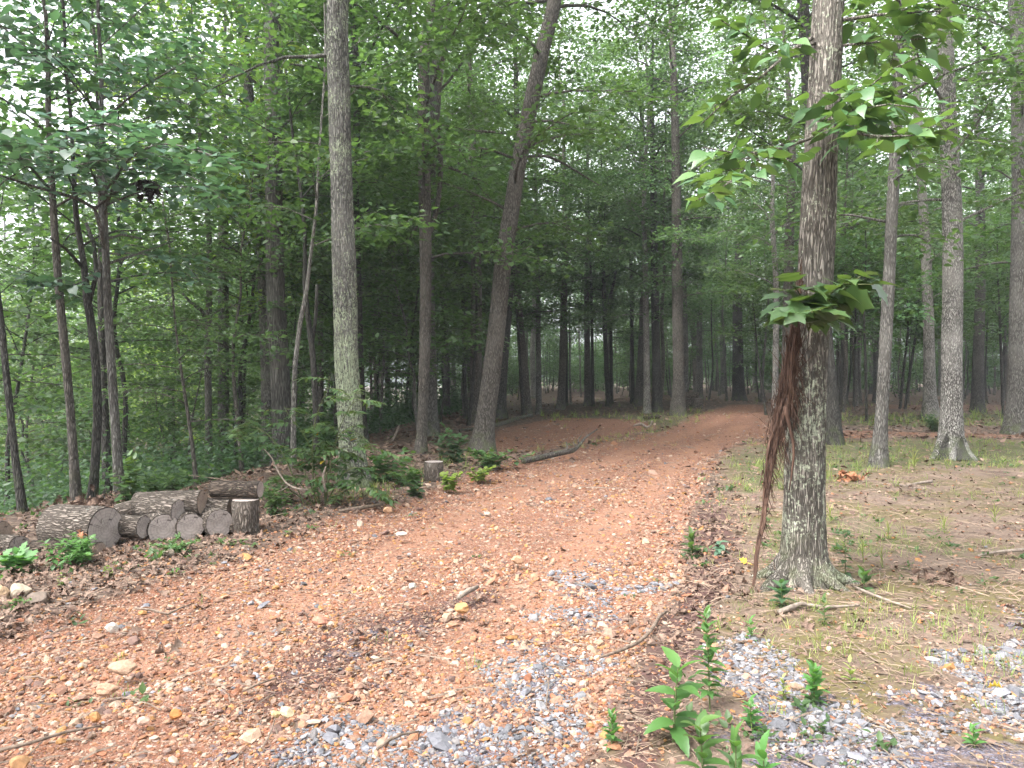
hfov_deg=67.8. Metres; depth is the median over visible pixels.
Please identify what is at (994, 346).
understory tree
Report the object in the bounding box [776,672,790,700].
weed
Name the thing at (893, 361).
understory tree
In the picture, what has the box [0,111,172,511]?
understory tree
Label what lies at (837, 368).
young tree
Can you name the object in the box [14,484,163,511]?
leaf pile
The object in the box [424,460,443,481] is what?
stump
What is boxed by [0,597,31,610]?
plant
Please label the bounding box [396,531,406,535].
rock
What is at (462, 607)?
rock
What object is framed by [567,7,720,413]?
oak tree
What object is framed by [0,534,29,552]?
log
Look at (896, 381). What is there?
understory bush
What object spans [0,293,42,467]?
understory tree
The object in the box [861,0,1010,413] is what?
oak tree
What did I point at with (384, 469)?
plant
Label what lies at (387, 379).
forest tree
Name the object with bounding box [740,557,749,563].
fallen leaf
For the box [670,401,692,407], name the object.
log
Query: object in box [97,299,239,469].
understory tree
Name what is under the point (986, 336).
young tree
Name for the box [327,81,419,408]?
young tree
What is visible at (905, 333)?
understory tree
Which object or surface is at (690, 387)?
understory bush
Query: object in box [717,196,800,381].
young tree
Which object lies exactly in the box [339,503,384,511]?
stick
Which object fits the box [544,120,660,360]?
young tree
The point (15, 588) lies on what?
rock
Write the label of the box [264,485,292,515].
plant
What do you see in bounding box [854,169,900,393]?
forest tree
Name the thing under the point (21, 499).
young tree
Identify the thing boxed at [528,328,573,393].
understory tree
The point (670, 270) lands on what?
young tree
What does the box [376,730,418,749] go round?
stick
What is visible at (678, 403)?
oak tree
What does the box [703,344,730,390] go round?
understory bush
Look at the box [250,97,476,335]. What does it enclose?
young tree
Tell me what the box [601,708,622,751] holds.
weed
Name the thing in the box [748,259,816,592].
hairy vine
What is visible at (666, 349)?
understory tree
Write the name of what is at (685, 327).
oak tree
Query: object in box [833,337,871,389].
understory bush
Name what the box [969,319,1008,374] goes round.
understory tree
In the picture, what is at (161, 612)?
stick
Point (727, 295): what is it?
forest tree
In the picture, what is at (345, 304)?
oak tree
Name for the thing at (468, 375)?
forest tree
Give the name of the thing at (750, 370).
understory tree
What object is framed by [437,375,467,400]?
understory bush
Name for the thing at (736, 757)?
weed
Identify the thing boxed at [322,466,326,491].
bare branch
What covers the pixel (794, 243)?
young tree
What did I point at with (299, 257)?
understory tree
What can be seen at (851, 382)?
understory bush
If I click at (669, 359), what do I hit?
understory tree
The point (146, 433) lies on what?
understory tree
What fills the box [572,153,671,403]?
young tree
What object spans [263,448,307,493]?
bare branch
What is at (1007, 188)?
young tree
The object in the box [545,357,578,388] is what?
understory bush
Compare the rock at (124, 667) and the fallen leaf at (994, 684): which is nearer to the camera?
the fallen leaf at (994, 684)
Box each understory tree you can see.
[0,1,285,484]
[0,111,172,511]
[0,120,236,399]
[0,150,160,446]
[0,247,142,508]
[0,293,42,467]
[0,299,87,471]
[0,307,153,503]
[0,313,145,492]
[0,320,83,483]
[0,362,82,503]
[0,381,55,496]
[1,341,161,476]
[2,313,101,469]
[5,268,204,465]
[5,311,77,457]
[29,346,165,480]
[66,336,217,471]
[72,326,191,464]
[75,228,260,468]
[76,288,184,456]
[78,103,375,471]
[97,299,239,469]
[109,302,319,468]
[117,280,229,458]
[117,314,250,468]
[125,14,389,474]
[127,293,247,442]
[134,145,369,469]
[139,260,260,408]
[163,186,331,438]
[163,254,304,405]
[178,281,259,410]
[184,381,260,446]
[186,374,260,442]
[192,214,376,406]
[197,344,261,434]
[214,96,476,441]
[230,360,310,428]
[251,196,515,430]
[287,173,452,428]
[288,301,367,414]
[289,321,383,422]
[291,341,367,407]
[316,233,459,431]
[317,164,552,412]
[330,319,397,396]
[365,191,530,422]
[365,299,436,401]
[365,316,441,400]
[372,209,491,351]
[379,333,452,402]
[394,279,482,395]
[414,305,469,378]
[439,288,515,380]
[482,321,515,366]
[508,320,558,377]
[509,332,548,371]
[510,291,555,359]
[525,280,593,355]
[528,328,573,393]
[541,328,583,382]
[541,337,573,390]
[550,284,650,372]
[598,307,664,396]
[600,333,635,394]
[616,315,672,376]
[624,316,672,395]
[649,288,718,363]
[650,295,688,357]
[663,279,731,388]
[665,275,731,387]
[671,321,730,358]
[687,234,781,399]
[688,314,731,389]
[694,262,762,380]
[708,324,757,375]
[719,300,781,401]
[725,320,761,391]
[727,332,780,388]
[771,255,863,352]
[869,306,906,391]
[891,310,940,373]
[935,291,1007,398]
[963,318,1001,392]
[964,272,1007,355]
[966,271,998,393]
[967,318,1002,372]
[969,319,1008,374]
[984,296,1007,356]
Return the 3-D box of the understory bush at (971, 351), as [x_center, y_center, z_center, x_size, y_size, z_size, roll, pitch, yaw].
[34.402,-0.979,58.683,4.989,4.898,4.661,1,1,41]
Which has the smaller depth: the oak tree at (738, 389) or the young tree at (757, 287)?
the young tree at (757, 287)
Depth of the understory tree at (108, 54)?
14.96 m
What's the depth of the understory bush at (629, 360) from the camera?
54.88 m
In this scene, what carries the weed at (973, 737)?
on the ground at (710, 446)
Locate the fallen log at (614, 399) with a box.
[596,397,629,402]
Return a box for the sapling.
[24,200,307,486]
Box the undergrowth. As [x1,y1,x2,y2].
[0,378,469,512]
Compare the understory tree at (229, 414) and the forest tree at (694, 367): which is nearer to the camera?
the understory tree at (229, 414)
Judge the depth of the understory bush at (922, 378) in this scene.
87.86 m
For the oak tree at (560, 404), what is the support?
on the ground at (710, 446)
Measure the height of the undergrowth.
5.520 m
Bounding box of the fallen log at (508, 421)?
[458,414,532,431]
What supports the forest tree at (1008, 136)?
on the ground at (710, 446)
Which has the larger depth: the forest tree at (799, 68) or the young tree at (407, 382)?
the forest tree at (799, 68)
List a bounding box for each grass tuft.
[826,502,842,524]
[882,519,899,539]
[907,449,921,469]
[936,515,951,533]
[987,503,1004,521]
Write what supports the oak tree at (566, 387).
on the ground at (710, 446)
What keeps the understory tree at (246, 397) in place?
on the ground at (710, 446)
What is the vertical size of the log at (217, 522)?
0.269 m
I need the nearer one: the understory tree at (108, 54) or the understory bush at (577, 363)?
the understory tree at (108, 54)
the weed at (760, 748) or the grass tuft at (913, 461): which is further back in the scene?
the grass tuft at (913, 461)
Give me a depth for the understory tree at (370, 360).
25.05 m
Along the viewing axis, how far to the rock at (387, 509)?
8.37 m
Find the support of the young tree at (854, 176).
on the ground at (710, 446)
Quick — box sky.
[0,0,1010,385]
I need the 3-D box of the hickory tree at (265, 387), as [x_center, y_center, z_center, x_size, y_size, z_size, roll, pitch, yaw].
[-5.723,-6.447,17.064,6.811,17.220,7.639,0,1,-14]
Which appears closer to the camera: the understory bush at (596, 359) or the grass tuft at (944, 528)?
the grass tuft at (944, 528)
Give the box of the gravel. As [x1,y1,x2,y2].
[0,405,1023,767]
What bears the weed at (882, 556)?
on the ground at (710, 446)
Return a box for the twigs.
[0,400,1023,767]
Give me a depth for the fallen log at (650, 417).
25.35 m
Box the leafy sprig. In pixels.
[759,269,899,335]
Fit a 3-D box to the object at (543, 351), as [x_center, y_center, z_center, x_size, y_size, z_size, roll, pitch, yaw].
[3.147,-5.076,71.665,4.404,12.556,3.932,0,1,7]
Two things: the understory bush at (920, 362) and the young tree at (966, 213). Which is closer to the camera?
the young tree at (966, 213)
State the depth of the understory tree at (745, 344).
39.31 m
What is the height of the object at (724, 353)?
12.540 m
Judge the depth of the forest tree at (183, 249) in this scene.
64.51 m
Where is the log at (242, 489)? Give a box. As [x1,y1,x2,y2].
[208,481,263,497]
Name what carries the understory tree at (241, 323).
on the ground at (710, 446)
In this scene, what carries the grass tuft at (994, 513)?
on the ground at (710, 446)
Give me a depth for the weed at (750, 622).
4.33 m
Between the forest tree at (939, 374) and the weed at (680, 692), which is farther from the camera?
the forest tree at (939, 374)
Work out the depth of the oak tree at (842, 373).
36.85 m
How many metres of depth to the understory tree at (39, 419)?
16.97 m
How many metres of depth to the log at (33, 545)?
6.51 m
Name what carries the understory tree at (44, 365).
on the ground at (710, 446)
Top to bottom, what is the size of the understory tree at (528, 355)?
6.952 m
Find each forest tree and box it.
[0,167,49,437]
[0,230,78,433]
[20,98,186,438]
[64,194,147,326]
[69,250,137,384]
[139,153,238,435]
[182,11,416,421]
[189,88,331,351]
[239,78,328,424]
[279,0,418,302]
[298,22,417,314]
[327,345,372,415]
[365,65,461,405]
[393,31,521,413]
[401,67,535,395]
[419,90,504,402]
[442,76,535,405]
[451,330,455,398]
[496,60,612,398]
[512,175,561,369]
[573,152,633,322]
[648,111,734,294]
[664,114,736,391]
[690,162,769,393]
[691,220,733,390]
[703,212,769,346]
[704,245,728,390]
[721,30,844,287]
[729,178,781,392]
[782,150,881,352]
[801,33,970,402]
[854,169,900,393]
[865,180,929,393]
[874,270,912,390]
[903,167,986,395]
[917,131,1005,316]
[940,155,1010,399]
[960,31,1010,296]
[968,168,1010,336]
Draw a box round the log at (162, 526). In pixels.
[145,513,178,541]
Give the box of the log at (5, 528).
[0,521,12,534]
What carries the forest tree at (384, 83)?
on the ground at (710, 446)
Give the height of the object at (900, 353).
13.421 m
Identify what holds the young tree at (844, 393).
on the ground at (710, 446)
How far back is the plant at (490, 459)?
12.29 m
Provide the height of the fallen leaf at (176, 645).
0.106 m
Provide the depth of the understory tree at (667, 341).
68.09 m
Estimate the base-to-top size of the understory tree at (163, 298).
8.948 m
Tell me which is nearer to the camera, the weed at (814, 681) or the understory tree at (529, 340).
the weed at (814, 681)
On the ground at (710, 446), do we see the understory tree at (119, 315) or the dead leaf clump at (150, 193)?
the understory tree at (119, 315)
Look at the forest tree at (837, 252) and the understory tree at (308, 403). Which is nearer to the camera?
the understory tree at (308, 403)
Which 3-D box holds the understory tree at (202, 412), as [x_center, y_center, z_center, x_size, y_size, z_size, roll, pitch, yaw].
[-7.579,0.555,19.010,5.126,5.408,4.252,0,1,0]
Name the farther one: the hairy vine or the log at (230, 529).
the log at (230, 529)
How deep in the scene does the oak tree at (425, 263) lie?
14.66 m
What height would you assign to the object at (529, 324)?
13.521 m
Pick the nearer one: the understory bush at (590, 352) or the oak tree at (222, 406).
the oak tree at (222, 406)
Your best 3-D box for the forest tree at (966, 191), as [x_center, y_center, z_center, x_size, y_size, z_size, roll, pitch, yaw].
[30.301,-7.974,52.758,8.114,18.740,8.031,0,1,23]
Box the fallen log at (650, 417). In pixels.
[643,416,659,419]
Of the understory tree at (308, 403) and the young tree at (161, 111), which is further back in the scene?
the understory tree at (308, 403)
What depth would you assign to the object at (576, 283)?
43.77 m
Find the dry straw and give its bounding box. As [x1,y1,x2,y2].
[0,428,1023,767]
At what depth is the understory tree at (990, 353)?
66.84 m
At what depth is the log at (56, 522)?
6.59 m
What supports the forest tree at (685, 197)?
on the ground at (710, 446)
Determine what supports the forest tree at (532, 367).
on the ground at (710, 446)
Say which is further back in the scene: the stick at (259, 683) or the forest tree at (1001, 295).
the forest tree at (1001, 295)
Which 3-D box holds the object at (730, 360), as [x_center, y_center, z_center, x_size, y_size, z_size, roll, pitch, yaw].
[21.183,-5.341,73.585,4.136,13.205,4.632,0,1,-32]
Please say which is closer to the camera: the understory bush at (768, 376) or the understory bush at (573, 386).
the understory bush at (768, 376)
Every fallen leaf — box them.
[77,530,86,538]
[154,637,184,655]
[524,740,535,754]
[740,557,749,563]
[987,680,1001,687]
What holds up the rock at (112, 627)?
on the ground at (710, 446)
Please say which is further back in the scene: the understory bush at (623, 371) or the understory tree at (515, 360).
the understory bush at (623, 371)
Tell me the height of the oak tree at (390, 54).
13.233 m
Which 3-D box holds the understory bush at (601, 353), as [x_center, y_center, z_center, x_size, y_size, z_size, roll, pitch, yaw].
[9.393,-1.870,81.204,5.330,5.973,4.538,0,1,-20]
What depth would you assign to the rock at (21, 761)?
2.91 m
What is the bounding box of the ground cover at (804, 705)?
[0,417,1023,767]
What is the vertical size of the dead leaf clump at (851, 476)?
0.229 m
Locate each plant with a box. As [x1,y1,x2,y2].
[0,541,39,574]
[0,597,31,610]
[42,529,98,570]
[57,572,70,585]
[102,565,113,575]
[109,449,143,503]
[136,464,214,491]
[149,531,200,553]
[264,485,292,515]
[366,447,415,482]
[387,466,422,486]
[401,479,424,498]
[439,471,462,491]
[466,465,495,481]
[468,447,536,469]
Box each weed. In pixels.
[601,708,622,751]
[641,646,704,757]
[676,709,730,767]
[681,526,703,559]
[692,604,726,711]
[712,540,730,555]
[715,720,765,767]
[740,693,762,732]
[744,614,758,640]
[749,729,780,767]
[767,579,796,607]
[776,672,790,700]
[801,658,829,706]
[816,592,834,626]
[834,533,852,576]
[841,654,861,682]
[851,564,881,593]
[855,534,872,562]
[877,541,889,567]
[962,723,987,747]
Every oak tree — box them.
[61,0,393,481]
[80,0,329,479]
[139,0,546,488]
[211,1,430,445]
[252,0,481,442]
[252,0,583,453]
[288,0,598,436]
[365,0,704,451]
[365,2,568,422]
[404,0,643,418]
[447,15,614,413]
[494,9,640,409]
[518,95,647,405]
[521,28,658,405]
[552,4,725,405]
[563,0,767,412]
[564,0,784,415]
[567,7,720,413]
[603,8,754,391]
[614,0,987,444]
[657,24,841,400]
[659,112,761,399]
[664,0,879,411]
[672,0,991,593]
[675,0,905,377]
[707,0,1023,467]
[732,0,1023,460]
[778,64,938,405]
[785,116,934,403]
[797,0,1010,419]
[846,0,1023,434]
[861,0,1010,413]
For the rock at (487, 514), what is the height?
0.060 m
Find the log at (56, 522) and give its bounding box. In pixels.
[36,504,120,547]
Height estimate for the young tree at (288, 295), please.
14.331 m
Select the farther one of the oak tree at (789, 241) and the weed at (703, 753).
the oak tree at (789, 241)
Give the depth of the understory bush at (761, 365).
54.68 m
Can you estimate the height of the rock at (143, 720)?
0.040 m
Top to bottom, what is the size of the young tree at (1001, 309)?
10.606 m
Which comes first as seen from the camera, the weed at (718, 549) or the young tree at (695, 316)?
the weed at (718, 549)
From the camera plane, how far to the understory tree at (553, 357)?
76.47 m
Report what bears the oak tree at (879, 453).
on the ground at (710, 446)
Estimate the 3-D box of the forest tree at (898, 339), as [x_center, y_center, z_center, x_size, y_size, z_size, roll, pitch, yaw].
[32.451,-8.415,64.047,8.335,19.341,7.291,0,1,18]
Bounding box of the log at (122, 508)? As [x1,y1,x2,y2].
[114,500,131,514]
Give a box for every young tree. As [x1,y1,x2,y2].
[0,0,195,513]
[0,0,248,500]
[0,0,259,497]
[0,0,264,499]
[0,0,296,495]
[138,0,470,455]
[138,2,404,351]
[166,0,496,468]
[181,84,391,390]
[215,185,366,419]
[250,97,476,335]
[286,247,376,420]
[293,93,470,430]
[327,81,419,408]
[363,162,485,418]
[364,127,486,413]
[382,64,573,425]
[391,50,532,418]
[395,144,546,415]
[436,142,553,370]
[443,92,610,317]
[448,149,576,326]
[454,179,584,414]
[479,79,614,413]
[540,97,665,406]
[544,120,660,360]
[549,164,633,406]
[554,179,671,403]
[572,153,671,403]
[578,22,767,404]
[610,157,727,316]
[628,156,739,322]
[702,255,796,414]
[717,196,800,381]
[725,87,907,309]
[742,144,869,308]
[750,22,940,411]
[770,149,908,394]
[777,212,941,420]
[779,129,940,405]
[796,159,882,383]
[832,257,921,408]
[853,243,941,408]
[864,61,1010,301]
[869,259,971,408]
[873,201,1000,348]
[919,206,1009,401]
[930,146,1010,405]
[932,226,1010,418]
[936,208,1009,402]
[959,56,1010,297]
[964,204,1010,348]
[966,183,1010,328]
[987,169,1009,333]
[988,249,1008,343]
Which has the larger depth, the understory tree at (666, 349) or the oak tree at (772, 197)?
the understory tree at (666, 349)
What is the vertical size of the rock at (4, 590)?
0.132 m
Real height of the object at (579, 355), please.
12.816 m
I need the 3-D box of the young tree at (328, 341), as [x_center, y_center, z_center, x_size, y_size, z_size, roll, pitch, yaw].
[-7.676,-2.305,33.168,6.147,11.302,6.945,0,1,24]
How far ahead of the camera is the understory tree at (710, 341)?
66.56 m
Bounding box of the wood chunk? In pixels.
[456,585,478,599]
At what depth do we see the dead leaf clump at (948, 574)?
5.53 m
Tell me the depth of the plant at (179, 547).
6.40 m
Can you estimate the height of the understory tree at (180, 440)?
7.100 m
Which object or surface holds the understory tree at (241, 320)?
on the ground at (710, 446)
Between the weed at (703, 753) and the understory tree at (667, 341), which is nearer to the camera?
the weed at (703, 753)
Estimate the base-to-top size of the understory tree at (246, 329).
11.435 m
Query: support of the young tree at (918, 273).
on the ground at (710, 446)
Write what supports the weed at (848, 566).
on the ground at (710, 446)
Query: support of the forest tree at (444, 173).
on the ground at (710, 446)
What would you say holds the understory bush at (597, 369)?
on the ground at (710, 446)
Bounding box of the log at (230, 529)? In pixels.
[228,523,233,533]
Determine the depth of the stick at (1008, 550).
6.40 m
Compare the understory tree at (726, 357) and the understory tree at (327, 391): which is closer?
the understory tree at (327, 391)
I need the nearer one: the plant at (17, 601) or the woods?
the plant at (17, 601)
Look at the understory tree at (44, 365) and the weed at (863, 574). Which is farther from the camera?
the understory tree at (44, 365)
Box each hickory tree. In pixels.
[37,0,416,465]
[106,0,393,467]
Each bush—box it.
[226,376,409,508]
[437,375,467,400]
[507,340,535,392]
[507,361,530,395]
[509,346,530,392]
[528,341,558,384]
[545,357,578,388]
[548,345,582,384]
[558,361,583,391]
[571,351,615,391]
[572,337,602,382]
[573,348,618,391]
[573,357,604,389]
[581,340,618,389]
[581,356,618,389]
[602,320,672,390]
[613,330,651,383]
[613,342,636,389]
[614,341,665,393]
[663,354,705,394]
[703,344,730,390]
[703,365,720,388]
[707,345,732,386]
[727,353,771,388]
[743,334,781,391]
[753,354,780,393]
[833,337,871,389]
[834,348,872,390]
[848,339,869,387]
[848,360,868,391]
[863,341,922,396]
[890,366,914,388]
[892,329,937,391]
[914,362,937,388]
[921,414,938,431]
[935,347,997,394]
[936,341,995,395]
[964,361,998,386]
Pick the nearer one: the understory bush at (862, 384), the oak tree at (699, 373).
the oak tree at (699, 373)
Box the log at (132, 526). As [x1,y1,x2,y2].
[88,514,150,537]
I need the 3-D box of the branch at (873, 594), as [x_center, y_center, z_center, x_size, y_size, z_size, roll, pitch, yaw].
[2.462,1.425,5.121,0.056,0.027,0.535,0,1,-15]
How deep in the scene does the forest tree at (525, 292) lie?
60.92 m
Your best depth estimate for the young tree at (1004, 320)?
34.32 m
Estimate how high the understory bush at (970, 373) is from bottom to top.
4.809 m
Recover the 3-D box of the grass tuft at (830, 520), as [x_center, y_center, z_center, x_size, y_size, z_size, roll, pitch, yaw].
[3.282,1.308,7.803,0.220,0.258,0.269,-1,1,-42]
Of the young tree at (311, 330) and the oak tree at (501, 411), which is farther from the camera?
the oak tree at (501, 411)
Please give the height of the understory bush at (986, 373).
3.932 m
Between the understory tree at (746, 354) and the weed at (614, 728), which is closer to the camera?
the weed at (614, 728)
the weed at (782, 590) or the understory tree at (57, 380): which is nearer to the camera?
the weed at (782, 590)
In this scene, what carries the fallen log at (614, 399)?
on the ground at (710, 446)
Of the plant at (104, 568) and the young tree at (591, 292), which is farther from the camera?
the young tree at (591, 292)
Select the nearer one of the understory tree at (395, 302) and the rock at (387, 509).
the rock at (387, 509)
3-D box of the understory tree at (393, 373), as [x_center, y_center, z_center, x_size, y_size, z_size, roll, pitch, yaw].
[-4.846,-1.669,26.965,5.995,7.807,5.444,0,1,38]
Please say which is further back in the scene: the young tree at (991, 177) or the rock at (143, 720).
the young tree at (991, 177)
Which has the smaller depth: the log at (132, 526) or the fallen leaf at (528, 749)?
the fallen leaf at (528, 749)
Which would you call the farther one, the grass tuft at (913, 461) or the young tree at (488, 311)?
the young tree at (488, 311)
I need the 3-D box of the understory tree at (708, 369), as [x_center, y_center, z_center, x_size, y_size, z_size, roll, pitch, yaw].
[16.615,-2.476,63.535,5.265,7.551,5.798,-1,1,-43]
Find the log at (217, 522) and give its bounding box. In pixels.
[197,507,231,535]
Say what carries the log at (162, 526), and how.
on the ground at (710, 446)
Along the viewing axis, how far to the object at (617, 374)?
63.91 m
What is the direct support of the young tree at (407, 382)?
on the ground at (710, 446)
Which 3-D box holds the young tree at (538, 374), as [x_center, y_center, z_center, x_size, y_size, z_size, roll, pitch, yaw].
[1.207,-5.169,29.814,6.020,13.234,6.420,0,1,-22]
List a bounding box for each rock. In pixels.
[0,585,9,598]
[9,755,30,767]
[10,583,31,598]
[25,591,50,604]
[89,712,101,722]
[95,683,119,696]
[104,622,118,632]
[108,659,137,675]
[137,716,149,725]
[162,549,174,556]
[169,709,181,719]
[271,710,280,717]
[280,706,293,717]
[311,615,327,624]
[383,507,391,512]
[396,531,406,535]
[409,583,415,589]
[454,602,468,613]
[484,511,490,516]
[511,555,522,563]
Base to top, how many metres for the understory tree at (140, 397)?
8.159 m
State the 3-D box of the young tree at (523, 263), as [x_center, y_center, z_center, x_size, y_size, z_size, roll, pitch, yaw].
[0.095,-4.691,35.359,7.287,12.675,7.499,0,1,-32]
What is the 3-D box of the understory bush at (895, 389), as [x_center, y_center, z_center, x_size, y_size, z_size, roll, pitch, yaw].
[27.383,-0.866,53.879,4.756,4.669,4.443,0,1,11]
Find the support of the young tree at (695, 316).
on the ground at (710, 446)
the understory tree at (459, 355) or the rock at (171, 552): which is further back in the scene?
the understory tree at (459, 355)
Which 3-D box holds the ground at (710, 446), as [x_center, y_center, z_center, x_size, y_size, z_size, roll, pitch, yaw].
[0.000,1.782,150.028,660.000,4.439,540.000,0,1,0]
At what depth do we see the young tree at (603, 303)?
33.82 m
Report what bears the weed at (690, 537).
on the ground at (710, 446)
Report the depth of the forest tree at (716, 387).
72.82 m
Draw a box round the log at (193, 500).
[130,490,206,515]
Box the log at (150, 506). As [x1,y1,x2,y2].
[135,498,186,520]
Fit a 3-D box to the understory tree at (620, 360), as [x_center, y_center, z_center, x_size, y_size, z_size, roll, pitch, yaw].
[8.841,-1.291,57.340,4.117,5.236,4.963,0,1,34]
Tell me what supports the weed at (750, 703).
on the ground at (710, 446)
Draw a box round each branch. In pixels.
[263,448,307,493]
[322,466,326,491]
[389,425,399,440]
[521,429,597,463]
[633,420,652,428]
[777,602,859,613]
[853,585,911,608]
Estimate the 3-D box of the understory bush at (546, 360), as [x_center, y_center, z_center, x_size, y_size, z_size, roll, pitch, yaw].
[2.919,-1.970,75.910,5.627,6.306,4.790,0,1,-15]
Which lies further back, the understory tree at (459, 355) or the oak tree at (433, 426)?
the understory tree at (459, 355)
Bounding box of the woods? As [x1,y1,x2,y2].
[0,222,1002,419]
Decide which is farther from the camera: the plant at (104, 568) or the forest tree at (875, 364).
the forest tree at (875, 364)
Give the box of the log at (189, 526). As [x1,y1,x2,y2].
[175,512,203,539]
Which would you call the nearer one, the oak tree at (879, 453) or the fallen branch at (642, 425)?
the oak tree at (879, 453)
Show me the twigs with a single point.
(540, 642)
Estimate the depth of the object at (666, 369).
58.83 m
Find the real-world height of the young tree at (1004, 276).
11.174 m
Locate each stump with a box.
[231,498,258,535]
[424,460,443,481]
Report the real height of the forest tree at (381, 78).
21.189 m
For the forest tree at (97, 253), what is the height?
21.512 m
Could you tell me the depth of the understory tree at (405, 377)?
42.72 m
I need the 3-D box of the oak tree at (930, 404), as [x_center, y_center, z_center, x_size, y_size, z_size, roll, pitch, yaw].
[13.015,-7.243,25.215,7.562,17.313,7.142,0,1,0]
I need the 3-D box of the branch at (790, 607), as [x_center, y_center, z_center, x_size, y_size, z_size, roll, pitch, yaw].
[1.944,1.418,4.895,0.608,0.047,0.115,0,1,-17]
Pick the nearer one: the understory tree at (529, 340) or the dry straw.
the dry straw
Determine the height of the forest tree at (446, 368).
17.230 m
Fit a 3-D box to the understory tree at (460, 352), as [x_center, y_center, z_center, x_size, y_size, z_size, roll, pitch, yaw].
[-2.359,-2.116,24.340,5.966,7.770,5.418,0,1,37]
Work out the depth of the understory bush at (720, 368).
75.97 m
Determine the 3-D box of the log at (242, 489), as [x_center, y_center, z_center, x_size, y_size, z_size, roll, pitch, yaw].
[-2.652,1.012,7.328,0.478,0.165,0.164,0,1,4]
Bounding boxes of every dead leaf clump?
[135,179,168,207]
[833,469,872,481]
[911,567,965,585]
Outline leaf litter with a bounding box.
[0,396,1023,766]
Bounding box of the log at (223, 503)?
[197,498,232,516]
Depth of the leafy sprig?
4.99 m
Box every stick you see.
[0,725,101,751]
[134,603,192,614]
[242,677,276,691]
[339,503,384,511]
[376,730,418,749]
[599,610,666,658]
[892,482,925,488]
[906,480,932,485]
[977,548,1023,556]
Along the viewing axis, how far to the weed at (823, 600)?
4.59 m
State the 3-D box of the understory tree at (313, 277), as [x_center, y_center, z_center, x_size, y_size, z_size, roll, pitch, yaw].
[-4.041,-2.607,18.458,5.708,9.306,6.078,-1,1,-43]
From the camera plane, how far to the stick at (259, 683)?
3.67 m
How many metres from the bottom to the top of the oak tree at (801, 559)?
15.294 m
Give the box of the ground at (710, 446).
[0,378,1023,767]
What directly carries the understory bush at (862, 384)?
on the ground at (710, 446)
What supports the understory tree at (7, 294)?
on the ground at (710, 446)
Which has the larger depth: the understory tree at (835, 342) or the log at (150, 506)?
the understory tree at (835, 342)
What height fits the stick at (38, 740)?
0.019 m
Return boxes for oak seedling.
[430,422,468,462]
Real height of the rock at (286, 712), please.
0.051 m
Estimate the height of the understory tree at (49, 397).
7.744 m
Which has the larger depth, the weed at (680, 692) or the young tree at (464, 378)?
the young tree at (464, 378)
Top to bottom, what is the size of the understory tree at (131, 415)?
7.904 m
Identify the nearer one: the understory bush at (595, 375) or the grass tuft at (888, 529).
the grass tuft at (888, 529)
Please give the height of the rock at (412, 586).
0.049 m
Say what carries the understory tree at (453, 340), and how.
on the ground at (710, 446)
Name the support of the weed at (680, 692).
on the ground at (710, 446)
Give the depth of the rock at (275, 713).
3.35 m
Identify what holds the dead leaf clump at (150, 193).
hanging from the young tree at (95, 159)
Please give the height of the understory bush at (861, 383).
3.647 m
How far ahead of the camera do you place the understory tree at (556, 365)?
63.56 m
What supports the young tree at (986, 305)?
on the ground at (710, 446)
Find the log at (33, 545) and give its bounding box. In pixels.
[27,540,105,553]
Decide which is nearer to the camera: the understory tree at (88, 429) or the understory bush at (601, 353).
the understory tree at (88, 429)
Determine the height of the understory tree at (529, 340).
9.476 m

